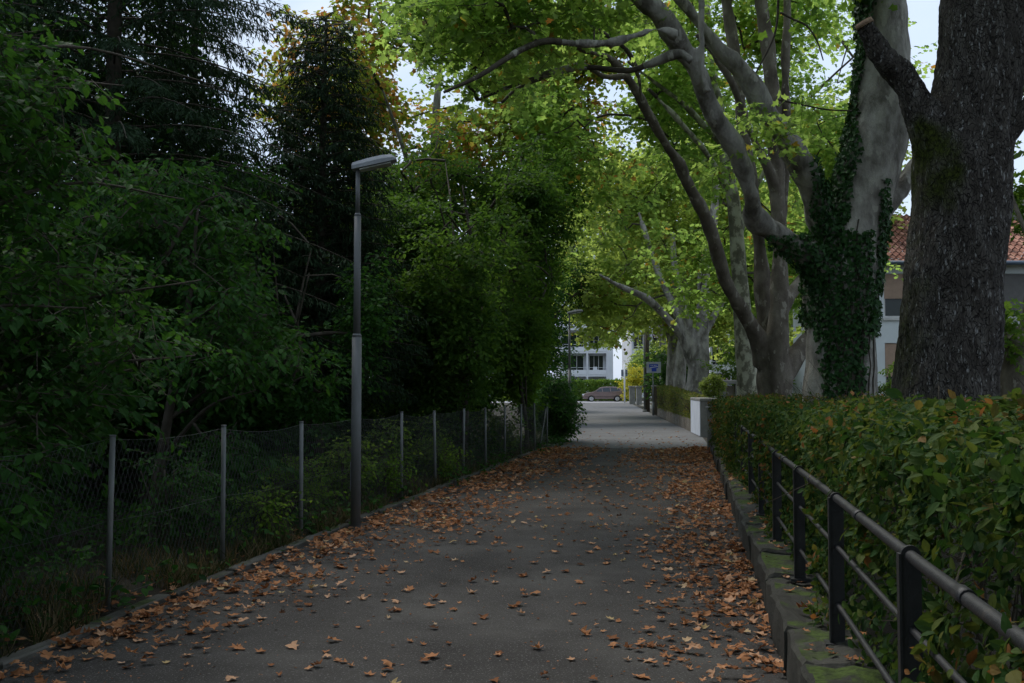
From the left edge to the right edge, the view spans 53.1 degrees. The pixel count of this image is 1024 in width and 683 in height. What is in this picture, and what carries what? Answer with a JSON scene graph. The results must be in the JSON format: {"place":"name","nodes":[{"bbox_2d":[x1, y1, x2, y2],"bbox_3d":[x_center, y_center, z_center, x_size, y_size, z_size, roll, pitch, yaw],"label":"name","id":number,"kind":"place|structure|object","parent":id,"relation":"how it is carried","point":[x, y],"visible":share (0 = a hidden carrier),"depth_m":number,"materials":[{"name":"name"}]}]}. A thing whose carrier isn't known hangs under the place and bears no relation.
{"place":"outdoors","nodes":[
{"label":"outdoors","id":0,"kind":"place"},
{"bbox_2d":[0,448,787,682],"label":"path","id":1,"kind":"structure","parent":0,"point":[510,631],"depth_m":7.54,"materials":[{"name":"asphalt"}]},
{"bbox_2d":[10,667,24,674],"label":"fallen leaf","id":2,"kind":"object","parent":1,"relation":"on","point":[19,670],"visible":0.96,"depth_m":5.80,"materials":[{"name":"brown plant"}]},
{"bbox_2d":[19,665,33,675],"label":"fallen leaf","id":3,"kind":"object","parent":1,"relation":"on","point":[31,669],"visible":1,"depth_m":5.80,"materials":[{"name":"brown plant"}]},
{"bbox_2d":[39,650,53,658],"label":"fallen leaf","id":4,"kind":"object","parent":1,"relation":"on","point":[46,654],"visible":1,"depth_m":6.09,"materials":[{"name":"brown plant"}]},
{"bbox_2d":[68,626,82,635],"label":"fallen leaf","id":5,"kind":"object","parent":1,"relation":"on","point":[73,632],"visible":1,"depth_m":6.59,"materials":[{"name":"brown plant"}]},
{"bbox_2d":[112,619,126,626],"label":"fallen leaf","id":6,"kind":"object","parent":1,"relation":"on","point":[118,623],"visible":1,"depth_m":6.82,"materials":[{"name":"brown plant"}]},
{"bbox_2d":[285,640,297,649],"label":"fallen leaf","id":7,"kind":"object","parent":1,"relation":"on","point":[293,644],"visible":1,"depth_m":6.41,"materials":[{"name":"brown plant"}]},
{"bbox_2d":[0,426,852,682],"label":"leaf litter","id":8,"kind":"object","parent":1,"relation":"on","point":[696,449],"visible":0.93,"depth_m":10.95,"materials":[{"name":"brown plant"}]},
{"bbox_2d":[737,652,750,662],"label":"fallen leaf","id":9,"kind":"object","parent":1,"relation":"on","point":[743,656],"visible":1,"depth_m":5.97,"materials":[{"name":"brown plant"}]},
{"bbox_2d":[0,397,1023,682],"bbox_3d":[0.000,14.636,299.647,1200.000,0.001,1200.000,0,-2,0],"label":"ground","id":10,"kind":"structure","parent":0,"point":[162,591],"depth_m":9.41,"materials":[{"name":"soil"}]},
{"bbox_2d":[0,0,59,280],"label":"woodland tree","id":11,"kind":"object","parent":10,"relation":"on","point":[8,20],"visible":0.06,"depth_m":15.66,"materials":[{"name":"green plant"}]},
{"bbox_2d":[0,363,135,532],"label":"undergrowth bush","id":12,"kind":"object","parent":10,"relation":"on","point":[101,433],"visible":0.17,"depth_m":10.08,"materials":[{"name":"green plant"}]},
{"bbox_2d":[0,1,136,246],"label":"woodland tree","id":13,"kind":"object","parent":10,"relation":"on","point":[66,41],"depth_m":20.57,"materials":[{"name":"green plant"}]},
{"bbox_2d":[0,0,238,596],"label":"field maple","id":14,"kind":"object","parent":10,"relation":"on","point":[43,314],"visible":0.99,"depth_m":7.70,"materials":[{"name":"green plant"}]},
{"bbox_2d":[0,0,278,473],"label":"woodland tree","id":15,"kind":"object","parent":10,"relation":"on","point":[125,116],"visible":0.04,"depth_m":19.01,"materials":[{"name":"green plant"}]},
{"bbox_2d":[1,155,340,534],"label":"elder","id":16,"kind":"object","parent":10,"relation":"on","point":[211,386],"visible":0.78,"depth_m":11.84,"materials":[{"name":"green plant"}]},
{"bbox_2d":[0,128,346,507],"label":"woodland tree","id":17,"kind":"object","parent":10,"relation":"on","point":[219,418],"visible":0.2,"depth_m":13.78,"materials":[{"name":"green plant"}]},
{"bbox_2d":[120,441,234,557],"bbox_3d":[-3.211,1.559,9.880,1.065,1.204,1.319,1,-3,-22],"label":"shrub","id":18,"kind":"object","parent":10,"relation":"on","point":[177,500],"visible":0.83,"depth_m":9.78,"materials":[{"name":"green plant"}]},
{"bbox_2d":[78,377,294,488],"bbox_3d":[-5.387,1.292,16.608,3.767,2.805,4.021,0,-2,0],"label":"undergrowth bush","id":19,"kind":"object","parent":10,"relation":"on","point":[118,452],"visible":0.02,"depth_m":15.72,"materials":[{"name":"green plant"}]},
{"bbox_2d":[0,0,394,492],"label":"spruce","id":20,"kind":"object","parent":10,"relation":"on","point":[115,71],"visible":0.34,"depth_m":15.98,"materials":[{"name":"green plant"}]},
{"bbox_2d":[86,0,310,358],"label":"spruce","id":21,"kind":"object","parent":10,"relation":"on","point":[225,60],"visible":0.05,"depth_m":21.24,"materials":[{"name":"green plant"}]},
{"bbox_2d":[225,477,318,547],"bbox_3d":[-2.528,1.827,10.354,0.791,0.889,0.959,-2,-3,35],"label":"shrub","id":22,"kind":"object","parent":10,"relation":"on","point":[267,509],"visible":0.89,"depth_m":10.26,"materials":[{"name":"green plant"}]},
{"bbox_2d":[0,439,544,657],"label":"verge grass","id":23,"kind":"structure","parent":10,"relation":"on","point":[57,620],"depth_m":8.76,"materials":[{"name":"plant"}]},
{"bbox_2d":[0,402,547,633],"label":"chain link fence","id":24,"kind":"object","parent":10,"relation":"on","point":[111,500],"visible":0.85,"depth_m":9.60,"materials":[{"name":"metal"}]},
{"bbox_2d":[0,444,550,669],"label":"kerb","id":25,"kind":"structure","parent":10,"relation":"on","point":[29,652],"depth_m":8.33,"materials":[{"name":"concrete"}]},
{"bbox_2d":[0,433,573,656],"bbox_3d":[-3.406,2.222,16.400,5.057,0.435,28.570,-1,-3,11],"label":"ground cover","id":26,"kind":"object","parent":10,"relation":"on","point":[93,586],"visible":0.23,"depth_m":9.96,"materials":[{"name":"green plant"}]},
{"bbox_2d":[184,151,407,485],"bbox_3d":[-3.299,-0.281,15.036,3.425,5.387,2.990,0,-2,0],"label":"hornbeam","id":27,"kind":"object","parent":10,"relation":"on","point":[282,410],"visible":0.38,"depth_m":14.99,"materials":[{"name":"green plant"}]},
{"bbox_2d":[250,447,347,522],"bbox_3d":[-2.515,1.728,12.191,1.162,0.967,1.172,0,-2,0],"label":"shrub","id":28,"kind":"object","parent":10,"relation":"on","point":[286,482],"visible":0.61,"depth_m":12.04,"materials":[{"name":"green plant"}]},
{"bbox_2d":[210,126,390,403],"bbox_3d":[-5.274,-1.337,24.997,6.574,8.358,6.247,2,-3,-41],"label":"woodland tree","id":29,"kind":"object","parent":10,"relation":"on","point":[302,188],"visible":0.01,"depth_m":24.61,"materials":[{"name":"green plant"}]},
{"bbox_2d":[197,10,433,479],"bbox_3d":[-3.482,-1.668,18.396,4.158,8.431,4.284,0,-2,0],"label":"spruce","id":30,"kind":"object","parent":10,"relation":"on","point":[322,287],"visible":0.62,"depth_m":18.04,"materials":[{"name":"green plant"}]},
{"bbox_2d":[270,370,404,476],"bbox_3d":[-3.859,1.589,19.275,3.720,2.602,3.542,0,-2,0],"label":"undergrowth bush","id":31,"kind":"object","parent":10,"relation":"on","point":[364,415],"visible":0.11,"depth_m":19.02,"materials":[{"name":"green plant"}]},
{"bbox_2d":[308,430,391,505],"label":"shrub","id":32,"kind":"object","parent":10,"relation":"on","point":[346,460],"visible":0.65,"depth_m":13.14,"materials":[{"name":"green plant"}]},
{"bbox_2d":[350,154,396,529],"bbox_3d":[-1.592,0.059,11.761,0.585,4.401,0.213,-1,-3,16],"label":"street lamp","id":33,"kind":"object","parent":10,"relation":"on","point":[373,163],"visible":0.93,"depth_m":11.75,"materials":[{"name":"metal"}]},
{"bbox_2d":[246,127,503,473],"bbox_3d":[-2.744,-0.726,20.763,5.158,6.753,4.865,0,-2,0],"label":"hornbeam","id":34,"kind":"object","parent":10,"relation":"on","point":[416,255],"visible":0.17,"depth_m":20.32,"materials":[{"name":"green plant"}]},
{"bbox_2d":[340,410,422,497],"bbox_3d":[-1.941,1.657,14.826,1.268,1.335,0.966,1,-3,-24],"label":"shrub","id":35,"kind":"object","parent":10,"relation":"on","point":[405,437],"visible":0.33,"depth_m":14.88,"materials":[{"name":"green plant"}]},
{"bbox_2d":[361,441,427,503],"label":"shrub","id":36,"kind":"object","parent":10,"relation":"on","point":[392,475],"visible":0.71,"depth_m":14.07,"materials":[{"name":"green plant"}]},
{"bbox_2d":[341,374,448,455],"bbox_3d":[-3.155,1.692,23.573,3.535,2.457,3.509,0,-2,0],"label":"undergrowth bush","id":37,"kind":"object","parent":10,"relation":"on","point":[408,413],"visible":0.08,"depth_m":23.00,"materials":[{"name":"green plant"}]},
{"bbox_2d":[399,408,467,473],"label":"shrub","id":38,"kind":"object","parent":10,"relation":"on","point":[423,443],"visible":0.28,"depth_m":17.72,"materials":[{"name":"green plant"}]},
{"bbox_2d":[407,436,474,483],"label":"shrub","id":39,"kind":"object","parent":10,"relation":"on","point":[444,461],"visible":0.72,"depth_m":16.78,"materials":[{"name":"green plant"}]},
{"bbox_2d":[396,379,497,446],"bbox_3d":[-2.017,1.768,26.536,3.415,2.765,3.410,0,-2,0],"label":"undergrowth bush","id":40,"kind":"object","parent":10,"relation":"on","point":[489,400],"visible":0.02,"depth_m":26.00,"materials":[{"name":"green plant"}]},
{"bbox_2d":[246,0,661,227],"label":"plane tree","id":41,"kind":"object","parent":10,"relation":"on","point":[383,94],"visible":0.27,"depth_m":31.07,"materials":[{"name":"green plant"}]},
{"bbox_2d":[437,409,498,461],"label":"shrub","id":42,"kind":"object","parent":10,"relation":"on","point":[457,442],"visible":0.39,"depth_m":20.40,"materials":[{"name":"green plant"}]},
{"bbox_2d":[351,123,600,463],"bbox_3d":[-0.776,-1.314,22.916,6.133,8.121,10.037,0,-2,0],"label":"hornbeam","id":43,"kind":"object","parent":10,"relation":"on","point":[535,196],"visible":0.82,"depth_m":21.30,"materials":[{"name":"green plant"}]},
{"bbox_2d":[445,202,539,445],"bbox_3d":[-1.833,-0.348,28.066,5.682,7.564,5.133,0,-2,0],"label":"woodland tree","id":44,"kind":"object","parent":10,"relation":"on","point":[495,406],"visible":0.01,"depth_m":27.89,"materials":[{"name":"green plant"}]},
{"bbox_2d":[469,403,531,452],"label":"shrub","id":45,"kind":"object","parent":10,"relation":"on","point":[508,432],"visible":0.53,"depth_m":23.78,"materials":[{"name":"green plant"}]},
{"bbox_2d":[459,156,578,437],"bbox_3d":[-0.003,-1.473,32.220,4.130,9.247,5.210,0,-2,0],"label":"hornbeam","id":46,"kind":"object","parent":10,"relation":"on","point":[568,271],"visible":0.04,"depth_m":31.27,"materials":[{"name":"green plant"}]},
{"bbox_2d":[479,260,568,448],"bbox_3d":[0.102,0.387,25.304,2.623,4.921,3.642,0,-2,0],"label":"hazel","id":47,"kind":"object","parent":10,"relation":"on","point":[523,381],"visible":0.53,"depth_m":25.13,"materials":[{"name":"green plant"}]},
{"bbox_2d":[510,388,578,428],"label":"laurel bush","id":48,"kind":"object","parent":10,"relation":"on","point":[535,407],"visible":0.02,"depth_m":37.06,"materials":[{"name":"green plant"}]},
{"bbox_2d":[471,378,630,400],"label":"hedge","id":49,"kind":"object","parent":10,"relation":"on","point":[585,388],"visible":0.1,"depth_m":110.44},
{"bbox_2d":[532,375,587,442],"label":"laurel bush","id":50,"kind":"object","parent":10,"relation":"on","point":[564,406],"visible":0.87,"depth_m":29.51,"materials":[{"name":"green plant"}]},
{"bbox_2d":[522,254,603,423],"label":"hornbeam","id":51,"kind":"object","parent":10,"relation":"on","point":[577,287],"visible":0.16,"depth_m":45.72,"materials":[{"name":"green plant"}]},
{"bbox_2d":[546,293,585,389],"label":"hornbeam","id":52,"kind":"object","parent":10,"relation":"on","point":[565,367],"visible":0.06,"depth_m":66.84,"materials":[{"name":"green plant"}]},
{"bbox_2d":[567,309,582,422],"bbox_3d":[2.198,1.089,35.539,0.585,4.401,0.213,-1,-3,16],"label":"street lamp","id":53,"kind":"object","parent":10,"relation":"on","point":[569,342],"visible":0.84,"depth_m":35.58,"materials":[{"name":"metal"}]},
{"bbox_2d":[557,190,612,391],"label":"apartment building","id":54,"kind":"structure","parent":10,"relation":"on","point":[601,360],"depth_m":130.76,"materials":[{"name":"paint"}]},
{"bbox_2d":[563,356,583,369],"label":"window","id":55,"kind":"structure","parent":54,"relation":"in","point":[579,362],"depth_m":131.55,"materials":[{"name":"grey glass"}]},
{"bbox_2d":[563,333,583,346],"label":"window","id":56,"kind":"structure","parent":54,"relation":"in","point":[574,338],"depth_m":131.67,"materials":[{"name":"grey glass"}]},
{"bbox_2d":[589,356,602,369],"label":"window","id":57,"kind":"structure","parent":54,"relation":"in","point":[594,361],"depth_m":131.55,"materials":[{"name":"grey glass"}]},
{"bbox_2d":[562,214,667,383],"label":"plane tree","id":58,"kind":"object","parent":10,"relation":"on","point":[660,343],"visible":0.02,"depth_m":83.75,"materials":[{"name":"green plant"}]},
{"bbox_2d":[621,364,627,402],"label":"traffic sign","id":59,"kind":"object","parent":10,"relation":"on","point":[624,372],"visible":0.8,"depth_m":97.92,"materials":[{"name":"metal"}]},
{"bbox_2d":[628,386,634,403],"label":"stone post","id":60,"kind":"object","parent":10,"relation":"on","point":[631,394],"visible":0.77,"depth_m":91.58,"materials":[{"name":"stone"}]},
{"bbox_2d":[615,363,651,401],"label":"garden shrub","id":61,"kind":"object","parent":10,"relation":"on","point":[636,380],"visible":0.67,"depth_m":103.44,"materials":[{"name":"yellow plant"}]},
{"bbox_2d":[356,0,911,465],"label":"plane tree","id":62,"kind":"object","parent":10,"relation":"on","point":[504,40],"visible":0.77,"depth_m":15.93,"materials":[{"name":"green plant"}]},
{"bbox_2d":[763,0,894,470],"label":"ivy plant","id":63,"kind":"object","parent":62,"relation":"attached to","point":[855,327],"visible":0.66,"depth_m":17.48,"materials":[{"name":"green plant"}]},
{"bbox_2d":[635,386,642,404],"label":"stone post","id":64,"kind":"object","parent":10,"relation":"on","point":[638,396],"visible":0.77,"depth_m":88.58,"materials":[{"name":"stone"}]},
{"bbox_2d":[369,0,909,397],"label":"plane tree","id":65,"kind":"object","parent":10,"relation":"on","point":[777,361],"visible":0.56,"depth_m":22.15,"materials":[{"name":"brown plant"}]},
{"bbox_2d":[618,340,667,395],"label":"garden shrub","id":66,"kind":"object","parent":10,"relation":"on","point":[636,360],"visible":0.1,"depth_m":117.87,"materials":[{"name":"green plant"}]},
{"bbox_2d":[622,299,666,397],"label":"apartment building","id":67,"kind":"structure","parent":10,"relation":"on","point":[630,347],"depth_m":141.71,"materials":[{"name":"paint"}]},
{"bbox_2d":[633,336,642,348],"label":"window","id":68,"kind":"structure","parent":67,"relation":"in","point":[634,343],"depth_m":141.68,"materials":[{"name":"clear glass"}]},
{"bbox_2d":[643,330,649,411],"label":"utility pole","id":69,"kind":"object","parent":10,"relation":"on","point":[646,349],"visible":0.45,"depth_m":64.92,"materials":[{"name":"grey wood"}]},
{"bbox_2d":[554,205,746,385],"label":"plane tree","id":70,"kind":"object","parent":10,"relation":"on","point":[672,339],"visible":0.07,"depth_m":57.27,"materials":[{"name":"green plant"}]},
{"bbox_2d":[646,362,660,414],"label":"sign post","id":71,"kind":"object","parent":10,"relation":"on","point":[653,367],"visible":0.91,"depth_m":56.91,"materials":[{"name":"metal"}]},
{"bbox_2d":[651,385,656,414],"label":"gate pillar","id":72,"kind":"structure","parent":10,"relation":"on","point":[655,399],"depth_m":58.36,"materials":[{"name":"grey concrete"}]},
{"bbox_2d":[554,120,772,394],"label":"plane tree","id":73,"kind":"object","parent":10,"relation":"on","point":[694,343],"visible":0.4,"depth_m":46.82,"materials":[{"name":"green plant"}]},
{"bbox_2d":[577,117,763,388],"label":"plane tree","id":74,"kind":"object","parent":10,"relation":"on","point":[679,381],"visible":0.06,"depth_m":53.36,"materials":[{"name":"green plant"}]},
{"bbox_2d":[657,408,690,431],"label":"wall","id":75,"kind":"structure","parent":10,"relation":"on","point":[682,422],"depth_m":43.17,"materials":[{"name":"concrete"}]},
{"bbox_2d":[649,384,704,418],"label":"hedge","id":76,"kind":"object","parent":75,"relation":"on","point":[675,400],"visible":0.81,"depth_m":44.20,"materials":[{"name":"green plant"}]},
{"bbox_2d":[638,343,710,405],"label":"garden shrub","id":77,"kind":"object","parent":10,"relation":"on","point":[659,357],"visible":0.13,"depth_m":61.64,"materials":[{"name":"green plant"}]},
{"bbox_2d":[470,0,937,395],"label":"plane tree","id":78,"kind":"object","parent":10,"relation":"on","point":[670,96],"visible":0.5,"depth_m":27.58,"materials":[{"name":"green plant"}]},
{"bbox_2d":[690,397,720,436],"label":"gate pillar","id":79,"kind":"structure","parent":10,"relation":"on","point":[698,419],"depth_m":33.12,"materials":[{"name":"concrete"}]},
{"bbox_2d":[698,372,726,397],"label":"box bush","id":80,"kind":"object","parent":79,"relation":"on","point":[711,380],"visible":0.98,"depth_m":34.02,"materials":[{"name":"green plant"}]},
{"bbox_2d":[705,406,714,448],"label":"gate pillar","id":81,"kind":"structure","parent":10,"relation":"on","point":[709,414],"depth_m":26.31,"materials":[{"name":"concrete"}]},
{"bbox_2d":[719,380,736,397],"bbox_3d":[7.878,2.371,36.932,0.840,1.960,0.300,0,-2,0],"label":"garden gateway","id":82,"kind":"object","parent":10,"relation":"on","point":[731,390],"visible":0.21,"depth_m":36.85,"materials":[{"name":"concrete"}]},
{"bbox_2d":[666,302,792,361],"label":"plane tree","id":83,"kind":"object","parent":10,"relation":"on","point":[790,344],"visible":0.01,"depth_m":91.00,"materials":[{"name":"green plant"}]},
{"bbox_2d":[691,299,793,397],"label":"apartment building","id":84,"kind":"structure","parent":10,"relation":"on","point":[713,361],"depth_m":100.13,"materials":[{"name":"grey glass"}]},
{"bbox_2d":[712,347,723,364],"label":"window","id":85,"kind":"structure","parent":84,"relation":"in","point":[715,363],"depth_m":101.58,"materials":[{"name":"grey glass"}]},
{"bbox_2d":[695,338,796,397],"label":"garden shrub","id":86,"kind":"object","parent":10,"relation":"on","point":[729,359],"visible":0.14,"depth_m":43.00,"materials":[{"name":"green plant"}]},
{"bbox_2d":[690,181,801,359],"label":"plane tree","id":87,"kind":"object","parent":10,"relation":"on","point":[728,339],"visible":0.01,"depth_m":62.52,"materials":[{"name":"green plant"}]},
{"bbox_2d":[709,440,885,682],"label":"wall","id":88,"kind":"structure","parent":10,"relation":"on","point":[792,639],"depth_m":6.35,"materials":[{"name":"concrete"}]},
{"bbox_2d":[730,421,1023,682],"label":"railing","id":89,"kind":"object","parent":88,"relation":"on","point":[912,564],"visible":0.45,"depth_m":4.62,"materials":[{"name":"black metal"}]},
{"bbox_2d":[737,82,911,339],"bbox_3d":[12.700,-3.519,40.170,8.224,14.020,8.078,0,-2,0],"label":"plane tree","id":90,"kind":"object","parent":10,"relation":"on","point":[828,105],"visible":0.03,"depth_m":39.17,"materials":[{"name":"green plant"}]},
{"bbox_2d":[705,360,1023,682],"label":"hedge","id":91,"kind":"object","parent":10,"relation":"on","point":[945,457],"visible":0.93,"depth_m":4.54,"materials":[{"name":"green plant"}]},
{"bbox_2d":[878,388,936,416],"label":"sapling shoot","id":92,"kind":"object","parent":91,"relation":"attached to","point":[894,393],"visible":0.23,"depth_m":8.16,"materials":[{"name":"green plant"}]},
{"bbox_2d":[893,386,955,429],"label":"sapling shoot","id":93,"kind":"object","parent":91,"relation":"attached to","point":[929,403],"visible":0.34,"depth_m":6.12,"materials":[{"name":"green plant"}]},
{"bbox_2d":[931,513,1023,668],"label":"sapling shoot","id":94,"kind":"object","parent":91,"relation":"attached to","point":[1012,558],"visible":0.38,"depth_m":3.57,"materials":[{"name":"green plant"}]},
{"bbox_2d":[943,625,1017,682],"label":"sapling shoot","id":95,"kind":"object","parent":91,"relation":"attached to","point":[969,679],"visible":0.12,"depth_m":3.34,"materials":[{"name":"green plant"}]},
{"bbox_2d":[987,410,1022,453],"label":"sapling shoot","id":96,"kind":"object","parent":91,"relation":"attached to","point":[999,414],"visible":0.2,"depth_m":4.64,"materials":[{"name":"green plant"}]},
{"bbox_2d":[878,362,893,397],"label":"garden shrub","id":97,"kind":"object","parent":10,"relation":"on","point":[888,379],"visible":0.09,"depth_m":33.02,"materials":[{"name":"green plant"}]},
{"bbox_2d":[757,0,1023,514],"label":"old oak","id":98,"kind":"object","parent":10,"relation":"on","point":[964,121],"visible":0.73,"depth_m":13.62,"materials":[{"name":"brown plant"}]},
{"bbox_2d":[792,200,1023,396],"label":"house","id":99,"kind":"structure","parent":10,"relation":"on","point":[891,299],"depth_m":35.16,"materials":[{"name":"paint"}]},
{"bbox_2d":[885,343,896,384],"bbox_3d":[13.550,1.035,35.093,1.600,1.970,0.110,0,-2,0],"label":"window","id":100,"kind":"structure","parent":99,"relation":"in","point":[890,348],"depth_m":35.07,"materials":[{"name":"beige glass"}]},
{"bbox_2d":[883,274,902,319],"bbox_3d":[13.550,-1.524,35.164,1.720,1.610,0.270,0,-2,0],"label":"window","id":101,"kind":"structure","parent":99,"relation":"in","point":[893,288],"depth_m":35.17,"materials":[{"name":"beige glass"}]},
{"bbox_2d":[1004,274,1023,319],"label":"window","id":102,"kind":"structure","parent":99,"relation":"in","point":[1013,283],"depth_m":35.16,"materials":[{"name":"grey glass"}]},
{"bbox_2d":[1000,90,1023,400],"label":"plane tree","id":103,"kind":"object","parent":10,"relation":"on","point":[1012,370],"visible":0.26,"depth_m":19.78,"materials":[{"name":"green plant"}]},
{"bbox_2d":[9,0,1023,379],"label":"sky","id":104,"kind":"structure","parent":0,"point":[923,12],"materials":[{"name":"white"}]},
{"bbox_2d":[492,401,651,402],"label":"cross street","id":105,"kind":"structure","parent":0,"point":[594,402],"depth_m":100.73,"materials":[{"name":"asphalt"}]},
{"bbox_2d":[582,386,622,401],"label":"parked car","id":106,"kind":"object","parent":105,"relation":"on","point":[610,392],"visible":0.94,"depth_m":106.00,"materials":[{"name":"brown paint"}]},
{"bbox_2d":[552,403,706,447],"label":"path","id":107,"kind":"structure","parent":0,"point":[632,422],"depth_m":37.71,"materials":[{"name":"asphalt"}]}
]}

